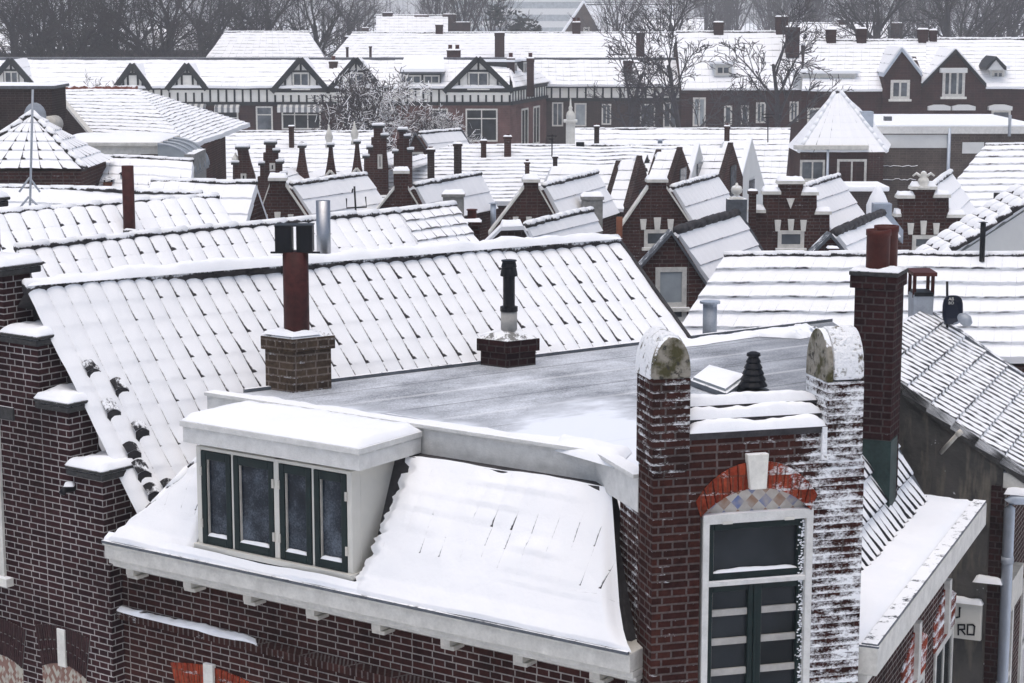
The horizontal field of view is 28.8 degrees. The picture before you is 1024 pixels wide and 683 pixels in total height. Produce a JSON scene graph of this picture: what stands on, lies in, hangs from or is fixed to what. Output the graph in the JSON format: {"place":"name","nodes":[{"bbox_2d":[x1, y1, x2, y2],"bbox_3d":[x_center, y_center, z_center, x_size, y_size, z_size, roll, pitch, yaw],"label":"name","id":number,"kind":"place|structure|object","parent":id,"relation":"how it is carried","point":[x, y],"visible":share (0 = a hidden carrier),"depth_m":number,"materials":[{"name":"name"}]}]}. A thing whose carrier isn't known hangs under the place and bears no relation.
{"place":"outdoors","nodes":[
{"label":"outdoors","id":0,"kind":"place"},
{"bbox_2d":[0,82,68,131],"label":"brick block","id":1,"kind":"structure","parent":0,"point":[15,99],"depth_m":61.65,"materials":[{"name":"brown brick"}]},
{"bbox_2d":[0,57,107,85],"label":"timbered house","id":2,"kind":"structure","parent":0,"point":[71,71],"depth_m":130.69,"materials":[{"name":"paint"}]},
{"bbox_2d":[0,183,202,207],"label":"terrace house","id":3,"kind":"structure","parent":0,"point":[56,194],"depth_m":34.40,"materials":[{"name":"brick"}]},
{"bbox_2d":[18,89,40,206],"bbox_3d":[-8.011,-3.022,32.954,0.411,2.283,0.043,0,10,0],"label":"roof aerial","id":4,"kind":"object","parent":3,"relation":"on","point":[30,180],"visible":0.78,"depth_m":32.97,"materials":[{"name":"metal"}]},
{"bbox_2d":[97,57,170,95],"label":"timbered house","id":5,"kind":"structure","parent":0,"point":[145,74],"depth_m":130.22,"materials":[{"name":"paint"}]},
{"bbox_2d":[98,154,193,187],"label":"terrace house","id":6,"kind":"structure","parent":0,"point":[147,168],"depth_m":45.71,"materials":[{"name":"tile"}]},
{"bbox_2d":[66,85,249,178],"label":"hipped hall","id":7,"kind":"structure","parent":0,"point":[114,109],"depth_m":66.78,"materials":[{"name":"white tile"}]},
{"bbox_2d":[160,57,280,129],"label":"timbered house","id":8,"kind":"structure","parent":0,"point":[239,88],"depth_m":129.29,"materials":[{"name":"paint"}]},
{"bbox_2d":[256,106,272,129],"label":"window","id":9,"kind":"structure","parent":8,"relation":"in","point":[264,114],"depth_m":129.38,"materials":[{"name":"glass"}]},
{"bbox_2d":[231,144,259,187],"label":"ornate gable","id":10,"kind":"structure","parent":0,"point":[241,163],"depth_m":61.96,"materials":[{"name":"brick"}]},
{"bbox_2d":[206,30,324,56],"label":"house","id":11,"kind":"structure","parent":0,"point":[259,43],"depth_m":159.85,"materials":[{"name":"tile"}]},
{"bbox_2d":[225,125,373,178],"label":"terrace house","id":12,"kind":"structure","parent":0,"point":[316,150],"depth_m":76.37,"materials":[{"name":"brick"}]},
{"bbox_2d":[270,56,337,129],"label":"timbered house","id":13,"kind":"structure","parent":0,"point":[299,82],"depth_m":129.13,"materials":[{"name":"paint"}]},
{"bbox_2d":[281,112,320,129],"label":"window","id":14,"kind":"structure","parent":13,"relation":"in","point":[299,120],"depth_m":129.41,"materials":[{"name":"glass"}]},
{"bbox_2d":[325,57,394,169],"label":"timbered house","id":15,"kind":"structure","parent":0,"point":[385,65],"depth_m":129.51,"materials":[{"name":"paint"}]},
{"bbox_2d":[377,166,497,240],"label":"gabled house","id":16,"kind":"structure","parent":0,"point":[468,190],"depth_m":49.88,"materials":[{"name":"brick"}]},
{"bbox_2d":[409,126,469,155],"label":"gabled house","id":17,"kind":"structure","parent":0,"point":[424,140],"depth_m":70.91,"materials":[{"name":"brick"}]},
{"bbox_2d":[391,45,549,146],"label":"timbered house","id":18,"kind":"structure","parent":0,"point":[495,100],"depth_m":129.47,"materials":[{"name":"brick"}]},
{"bbox_2d":[466,109,497,141],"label":"window","id":19,"kind":"structure","parent":18,"relation":"in","point":[484,120],"depth_m":129.44,"materials":[{"name":"glass"}]},
{"bbox_2d":[333,18,675,57],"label":"terrace house","id":20,"kind":"structure","parent":0,"point":[575,42],"depth_m":163.06,"materials":[{"name":"tile"}]},
{"bbox_2d":[1,24,1022,508],"bbox_3d":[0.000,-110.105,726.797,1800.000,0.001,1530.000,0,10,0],"label":"ground","id":21,"kind":"structure","parent":0,"point":[375,30],"depth_m":1127.11,"materials":[{"name":"snow"}]},
{"bbox_2d":[0,0,106,56],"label":"bare tree","id":22,"kind":"object","parent":21,"relation":"on","point":[3,16],"visible":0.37,"depth_m":149.67,"materials":[{"name":"grey plant"}]},
{"bbox_2d":[0,110,112,185],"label":"hipped house","id":23,"kind":"structure","parent":21,"relation":"on","point":[60,156],"depth_m":43.92,"materials":[{"name":"tile"}]},
{"bbox_2d":[0,0,129,56],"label":"bare tree","id":24,"kind":"object","parent":21,"relation":"on","point":[8,15],"visible":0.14,"depth_m":155.44,"materials":[{"name":"grey plant"}]},
{"bbox_2d":[0,0,140,56],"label":"bare tree","id":25,"kind":"object","parent":21,"relation":"on","point":[65,53],"visible":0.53,"depth_m":146.89,"materials":[{"name":"grey plant"}]},
{"bbox_2d":[0,165,230,451],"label":"terrace house","id":26,"kind":"structure","parent":21,"relation":"on","point":[128,211],"depth_m":28.90,"materials":[{"name":"brick"}]},
{"bbox_2d":[57,0,219,56],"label":"bare tree","id":27,"kind":"object","parent":21,"relation":"on","point":[139,24],"visible":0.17,"depth_m":154.56,"materials":[{"name":"grey plant"}]},
{"bbox_2d":[74,132,209,177],"bbox_3d":[-10.063,-1.478,53.694,3.808,8.171,3.600,0,10,0],"label":"extension","id":28,"kind":"object","parent":21,"relation":"on","point":[157,144],"visible":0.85,"depth_m":51.99,"materials":[{"name":"white paint"}]},
{"bbox_2d":[69,0,240,56],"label":"bare tree","id":29,"kind":"object","parent":21,"relation":"on","point":[171,27],"visible":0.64,"depth_m":146.86,"materials":[{"name":"grey plant"}]},
{"bbox_2d":[125,0,281,56],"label":"bare tree","id":30,"kind":"object","parent":21,"relation":"on","point":[220,30],"visible":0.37,"depth_m":171.79,"materials":[{"name":"grey plant"}]},
{"bbox_2d":[149,178,267,221],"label":"terrace house","id":31,"kind":"structure","parent":21,"relation":"on","point":[240,200],"depth_m":36.37,"materials":[{"name":"tile"}]},
{"bbox_2d":[13,200,416,516],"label":"terrace house","id":32,"kind":"structure","parent":21,"relation":"on","point":[345,230],"depth_m":25.84,"materials":[{"name":"brick"}]},
{"bbox_2d":[208,0,343,55],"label":"bare tree","id":33,"kind":"object","parent":21,"relation":"on","point":[267,7],"visible":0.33,"depth_m":177.28,"materials":[{"name":"grey plant"}]},
{"bbox_2d":[258,139,303,201],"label":"ornate gable","id":34,"kind":"structure","parent":21,"relation":"on","point":[271,161],"depth_m":59.97,"materials":[{"name":"brick"}]},
{"bbox_2d":[249,0,366,56],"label":"bare tree","id":35,"kind":"object","parent":21,"relation":"on","point":[332,19],"visible":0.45,"depth_m":182.47,"materials":[{"name":"grey plant"}]},
{"bbox_2d":[296,140,325,178],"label":"ornate gable","id":36,"kind":"structure","parent":21,"relation":"on","point":[302,169],"depth_m":61.97,"materials":[{"name":"brick"}]},
{"bbox_2d":[263,171,382,218],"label":"gabled house","id":37,"kind":"structure","parent":21,"relation":"on","point":[294,198],"depth_m":47.57,"materials":[{"name":"brick"}]},
{"bbox_2d":[325,124,351,175],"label":"ornate gable","id":38,"kind":"structure","parent":21,"relation":"on","point":[330,166],"depth_m":61.92,"materials":[{"name":"brick"}]},
{"bbox_2d":[0,190,692,682],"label":"stepped gable house","id":39,"kind":"structure","parent":21,"relation":"on","point":[128,364],"depth_m":19.70,"materials":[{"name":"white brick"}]},
{"bbox_2d":[0,433,6,576],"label":"window frame","id":40,"kind":"structure","parent":39,"relation":"in","point":[3,572],"depth_m":19.83,"materials":[{"name":"white paint"}]},
{"bbox_2d":[351,121,363,172],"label":"ornate gable","id":41,"kind":"structure","parent":21,"relation":"on","point":[357,165],"depth_m":61.88,"materials":[{"name":"brick"}]},
{"bbox_2d":[317,0,402,53],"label":"bare tree","id":42,"kind":"object","parent":21,"relation":"on","point":[371,7],"visible":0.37,"depth_m":245.43,"materials":[{"name":"grey plant"}]},
{"bbox_2d":[307,61,432,168],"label":"frosted tree","id":43,"kind":"object","parent":21,"relation":"on","point":[366,99],"visible":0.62,"depth_m":110.30,"materials":[{"name":"grey plant"}]},
{"bbox_2d":[362,123,393,194],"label":"ornate gable","id":44,"kind":"structure","parent":21,"relation":"on","point":[378,160],"depth_m":61.93,"materials":[{"name":"brick"}]},
{"bbox_2d":[392,127,426,187],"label":"ornate gable","id":45,"kind":"structure","parent":21,"relation":"on","point":[402,153],"depth_m":61.91,"materials":[{"name":"brick"}]},
{"bbox_2d":[362,12,470,31],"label":"house","id":46,"kind":"structure","parent":21,"relation":"on","point":[389,21],"depth_m":216.06,"materials":[{"name":"tile"}]},
{"bbox_2d":[408,0,459,13],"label":"bare tree","id":47,"kind":"object","parent":21,"relation":"on","point":[432,5],"visible":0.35,"depth_m":222.18,"materials":[{"name":"grey plant"}]},
{"bbox_2d":[398,102,481,144],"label":"frosted tree","id":48,"kind":"object","parent":21,"relation":"on","point":[447,122],"visible":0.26,"depth_m":112.97,"materials":[{"name":"grey plant"}]},
{"bbox_2d":[399,200,481,243],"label":"terrace house","id":49,"kind":"structure","parent":21,"relation":"on","point":[443,221],"depth_m":28.66,"materials":[{"name":"tile"}]},
{"bbox_2d":[420,0,487,30],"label":"bare tree","id":50,"kind":"object","parent":21,"relation":"on","point":[464,11],"visible":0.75,"depth_m":219.96,"materials":[{"name":"grey plant"}]},
{"bbox_2d":[460,0,539,31],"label":"bare tree","id":51,"kind":"object","parent":21,"relation":"on","point":[491,26],"visible":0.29,"depth_m":232.16,"materials":[{"name":"grey plant"}]},
{"bbox_2d":[484,0,530,31],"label":"tree","id":52,"kind":"object","parent":21,"relation":"on","point":[497,12],"visible":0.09,"depth_m":218.85,"materials":[{"name":"plant"}]},
{"bbox_2d":[19,0,1023,51],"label":"distant woods","id":53,"kind":"object","parent":21,"relation":"on","point":[389,3],"visible":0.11,"depth_m":598.88,"materials":[{"name":"grey plant"}]},
{"bbox_2d":[381,134,690,219],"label":"terrace house","id":54,"kind":"structure","parent":21,"relation":"on","point":[505,166],"depth_m":64.64,"materials":[{"name":"brick"}]},
{"bbox_2d":[101,224,986,682],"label":"corner house","id":55,"kind":"structure","parent":21,"relation":"on","point":[779,516],"depth_m":17.03,"materials":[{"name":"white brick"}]},
{"bbox_2d":[698,507,813,682],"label":"gable window","id":56,"kind":"structure","parent":55,"relation":"in","point":[724,518],"depth_m":15.60,"materials":[{"name":"white paint"}]},
{"bbox_2d":[933,625,953,682],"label":"window","id":57,"kind":"structure","parent":55,"relation":"in","point":[943,657],"depth_m":20.95,"materials":[{"name":"white paint"}]},
{"bbox_2d":[448,0,639,31],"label":"apartment block","id":58,"kind":"structure","parent":21,"relation":"on","point":[554,15],"depth_m":473.54,"materials":[{"name":"white paint"}]},
{"bbox_2d":[544,160,623,216],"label":"gabled house","id":59,"kind":"structure","parent":21,"relation":"on","point":[608,174],"depth_m":58.21,"materials":[{"name":"brick"}]},
{"bbox_2d":[568,0,646,31],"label":"bare tree","id":60,"kind":"object","parent":21,"relation":"on","point":[612,17],"visible":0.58,"depth_m":241.13,"materials":[{"name":"grey plant"}]},
{"bbox_2d":[611,155,646,217],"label":"gabled house","id":61,"kind":"structure","parent":21,"relation":"on","point":[630,183],"depth_m":57.37,"materials":[{"name":"brick"}]},
{"bbox_2d":[586,3,673,31],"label":"house","id":62,"kind":"structure","parent":21,"relation":"on","point":[592,11],"depth_m":252.71,"materials":[{"name":"grey brick"}]},
{"bbox_2d":[584,6,697,126],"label":"bare tree","id":63,"kind":"object","parent":21,"relation":"on","point":[651,112],"visible":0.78,"depth_m":118.12,"materials":[{"name":"black plant"}]},
{"bbox_2d":[649,147,689,187],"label":"gabled house","id":64,"kind":"structure","parent":21,"relation":"on","point":[673,167],"depth_m":59.48,"materials":[{"name":"brick"}]},
{"bbox_2d":[597,0,746,127],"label":"bare tree","id":65,"kind":"object","parent":21,"relation":"on","point":[671,85],"visible":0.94,"depth_m":114.10,"materials":[{"name":"black plant"}]},
{"bbox_2d":[619,0,740,31],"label":"bare tree","id":66,"kind":"object","parent":21,"relation":"on","point":[678,24],"visible":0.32,"depth_m":187.86,"materials":[{"name":"grey plant"}]},
{"bbox_2d":[683,142,702,178],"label":"gabled house","id":67,"kind":"structure","parent":21,"relation":"on","point":[693,156],"depth_m":61.56,"materials":[{"name":"white paint"}]},
{"bbox_2d":[688,0,744,29],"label":"bare tree","id":68,"kind":"object","parent":21,"relation":"on","point":[706,12],"visible":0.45,"depth_m":287.71,"materials":[{"name":"grey plant"}]},
{"bbox_2d":[699,142,742,196],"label":"gabled house","id":69,"kind":"structure","parent":21,"relation":"on","point":[723,163],"depth_m":62.50,"materials":[{"name":"brick"}]},
{"bbox_2d":[692,0,755,29],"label":"bare tree","id":70,"kind":"object","parent":21,"relation":"on","point":[736,15],"visible":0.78,"depth_m":282.26,"materials":[{"name":"grey plant"}]},
{"bbox_2d":[719,136,764,221],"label":"gabled house","id":71,"kind":"structure","parent":21,"relation":"on","point":[745,151],"depth_m":65.65,"materials":[{"name":"white paint"}]},
{"bbox_2d":[740,0,790,29],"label":"bare tree","id":72,"kind":"object","parent":21,"relation":"on","point":[761,6],"visible":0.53,"depth_m":283.61,"materials":[{"name":"grey plant"}]},
{"bbox_2d":[708,0,853,127],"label":"bare tree","id":73,"kind":"object","parent":21,"relation":"on","point":[777,115],"visible":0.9,"depth_m":109.50,"materials":[{"name":"black plant"}]},
{"bbox_2d":[754,0,861,29],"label":"bare tree","id":74,"kind":"object","parent":21,"relation":"on","point":[819,4],"visible":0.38,"depth_m":253.99,"materials":[{"name":"grey plant"}]},
{"bbox_2d":[807,0,951,38],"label":"bare tree","id":75,"kind":"object","parent":21,"relation":"on","point":[878,25],"visible":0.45,"depth_m":177.58,"materials":[{"name":"grey plant"}]},
{"bbox_2d":[843,0,931,35],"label":"bare tree","id":76,"kind":"object","parent":21,"relation":"on","point":[906,11],"visible":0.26,"depth_m":256.82,"materials":[{"name":"grey plant"}]},
{"bbox_2d":[898,0,1023,36],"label":"bare tree","id":77,"kind":"object","parent":21,"relation":"on","point":[944,21],"visible":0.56,"depth_m":172.50,"materials":[{"name":"grey plant"}]},
{"bbox_2d":[899,310,1023,682],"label":"stucco house","id":78,"kind":"structure","parent":21,"relation":"on","point":[961,427],"depth_m":21.73,"materials":[{"name":"tile"}]},
{"bbox_2d":[908,268,936,316],"bbox_3d":[5.114,-0.356,24.941,0.296,1.079,0.460,0,10,0],"label":"flue stack","id":79,"kind":"object","parent":78,"relation":"on","point":[921,300],"visible":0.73,"depth_m":24.75,"materials":[{"name":"metal"}]},
{"bbox_2d":[942,281,971,327],"bbox_3d":[5.486,-0.344,24.470,0.233,0.734,0.526,-5,11,-28],"label":"satellite dish","id":80,"kind":"object","parent":78,"relation":"on","point":[952,311],"visible":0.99,"depth_m":24.57,"materials":[{"name":"blue paint"}]},
{"bbox_2d":[954,596,983,640],"bbox_3d":[4.927,3.015,21.754,0.425,0.481,0.090,4,10,22],"label":"sign","id":81,"kind":"object","parent":78,"relation":"attached to","point":[968,619],"visible":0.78,"depth_m":21.71,"materials":[{"name":"beige paint"}]},
{"bbox_2d":[1017,578,1023,682],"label":"window","id":82,"kind":"structure","parent":78,"relation":"in","point":[1020,673],"depth_m":23.36,"materials":[{"name":"white paint"}]},
{"bbox_2d":[916,184,1023,261],"bbox_3d":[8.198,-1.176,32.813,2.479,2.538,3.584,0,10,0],"label":"plastered house","id":83,"kind":"structure","parent":21,"relation":"on","point":[996,223],"depth_m":33.74,"materials":[{"name":"white paint"}]},
{"bbox_2d":[950,0,1023,36],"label":"bare tree","id":84,"kind":"object","parent":21,"relation":"on","point":[1011,24],"visible":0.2,"depth_m":213.13,"materials":[{"name":"grey plant"}]},
{"bbox_2d":[0,0,1023,23],"label":"sky","id":85,"kind":"structure","parent":0,"point":[401,3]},
{"bbox_2d":[485,206,602,239],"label":"gabled house","id":86,"kind":"structure","parent":0,"point":[577,220],"depth_m":37.86,"materials":[{"name":"brick"}]},
{"bbox_2d":[488,169,619,235],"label":"gabled house","id":87,"kind":"structure","parent":0,"point":[531,199],"depth_m":47.29,"materials":[{"name":"brick"}]},
{"bbox_2d":[563,98,576,143],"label":"stone finial","id":88,"kind":"object","parent":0,"point":[570,120],"visible":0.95,"depth_m":69.58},
{"bbox_2d":[562,0,599,31],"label":"house","id":89,"kind":"structure","parent":0,"point":[584,10],"depth_m":251.26,"materials":[{"name":"grey brick"}]},
{"bbox_2d":[534,57,679,143],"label":"timbered house","id":90,"kind":"structure","parent":0,"point":[570,77],"depth_m":139.34,"materials":[{"name":"brick"}]},
{"bbox_2d":[616,172,730,261],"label":"gabled house","id":91,"kind":"structure","parent":0,"point":[658,209],"depth_m":46.49,"materials":[{"name":"brick"}]},
{"bbox_2d":[642,229,672,250],"bbox_3d":[3.442,-2.372,46.499,0.817,0.481,0.146,-1,10,-3],"label":"window","id":92,"kind":"structure","parent":91,"relation":"in","point":[651,237],"depth_m":46.49,"materials":[{"name":"white paint"}]},
{"bbox_2d":[575,123,790,186],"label":"terrace house","id":93,"kind":"structure","parent":0,"point":[772,154],"depth_m":76.03,"materials":[{"name":"beige paint"}]},
{"bbox_2d":[638,183,763,322],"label":"gabled house","id":94,"kind":"structure","parent":0,"point":[679,263],"depth_m":35.97,"materials":[{"name":"brick"}]},
{"bbox_2d":[655,267,689,311],"bbox_3d":[2.860,-0.939,35.802,0.669,0.795,0.146,-1,10,-5],"label":"window","id":95,"kind":"structure","parent":94,"relation":"in","point":[671,282],"depth_m":35.81,"materials":[{"name":"white paint"}]},
{"bbox_2d":[673,15,801,175],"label":"house","id":96,"kind":"structure","parent":0,"point":[718,79],"depth_m":138.16,"materials":[{"name":"tile"}]},
{"bbox_2d":[693,97,705,125],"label":"window","id":97,"kind":"structure","parent":96,"relation":"in","point":[701,114],"depth_m":137.35,"materials":[{"name":"white paint"}]},
{"bbox_2d":[747,173,864,250],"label":"gabled house","id":98,"kind":"structure","parent":0,"point":[794,213],"depth_m":44.89,"materials":[{"name":"brick"}]},
{"bbox_2d":[775,230,806,250],"bbox_3d":[6.293,-2.272,44.917,0.698,0.467,0.147,0,10,0],"label":"window","id":99,"kind":"structure","parent":98,"relation":"in","point":[787,240],"depth_m":44.93,"materials":[{"name":"white paint"}]},
{"bbox_2d":[789,90,890,183],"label":"brick house","id":100,"kind":"structure","parent":0,"point":[842,134],"depth_m":83.36,"materials":[{"name":"tile"}]},
{"bbox_2d":[800,160,824,181],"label":"window","id":101,"kind":"structure","parent":100,"relation":"in","point":[809,169],"depth_m":83.31,"materials":[{"name":"glass"}]},
{"bbox_2d":[788,19,902,63],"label":"house","id":102,"kind":"structure","parent":0,"point":[827,25],"depth_m":191.57,"materials":[{"name":"tile"}]},
{"bbox_2d":[682,250,1023,372],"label":"terrace house","id":103,"kind":"structure","parent":0,"point":[745,289],"depth_m":30.65,"materials":[{"name":"brick"}]},
{"bbox_2d":[807,202,902,250],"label":"gabled house","id":104,"kind":"structure","parent":0,"point":[849,235],"depth_m":35.96,"materials":[{"name":"brick"}]},
{"bbox_2d":[790,27,925,129],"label":"house","id":105,"kind":"structure","parent":0,"point":[881,76],"depth_m":117.78,"materials":[{"name":"tile"}]},
{"bbox_2d":[888,80,911,100],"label":"window","id":106,"kind":"structure","parent":105,"relation":"in","point":[899,89],"depth_m":117.03,"materials":[{"name":"white paint"}]},
{"bbox_2d":[844,181,888,213],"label":"shed","id":107,"kind":"structure","parent":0,"point":[861,192],"depth_m":80.24,"materials":[{"name":"brick"}]},
{"bbox_2d":[892,169,974,249],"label":"gabled house","id":108,"kind":"structure","parent":0,"point":[925,210],"depth_m":44.02,"materials":[{"name":"brick"}]},
{"bbox_2d":[873,114,1023,218],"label":"flat building","id":109,"kind":"structure","parent":0,"point":[936,145],"depth_m":87.83,"materials":[{"name":"grey brick"}]},
{"bbox_2d":[912,28,1023,120],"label":"house","id":110,"kind":"structure","parent":0,"point":[972,75],"depth_m":117.36,"materials":[{"name":"tile"}]},
{"bbox_2d":[940,73,966,98],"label":"window","id":111,"kind":"structure","parent":110,"relation":"in","point":[953,84],"depth_m":116.97,"materials":[{"name":"white paint"}]},
{"bbox_2d":[957,142,1023,208],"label":"terrace house","id":112,"kind":"structure","parent":0,"point":[992,170],"depth_m":54.55,"materials":[{"name":"brick"}]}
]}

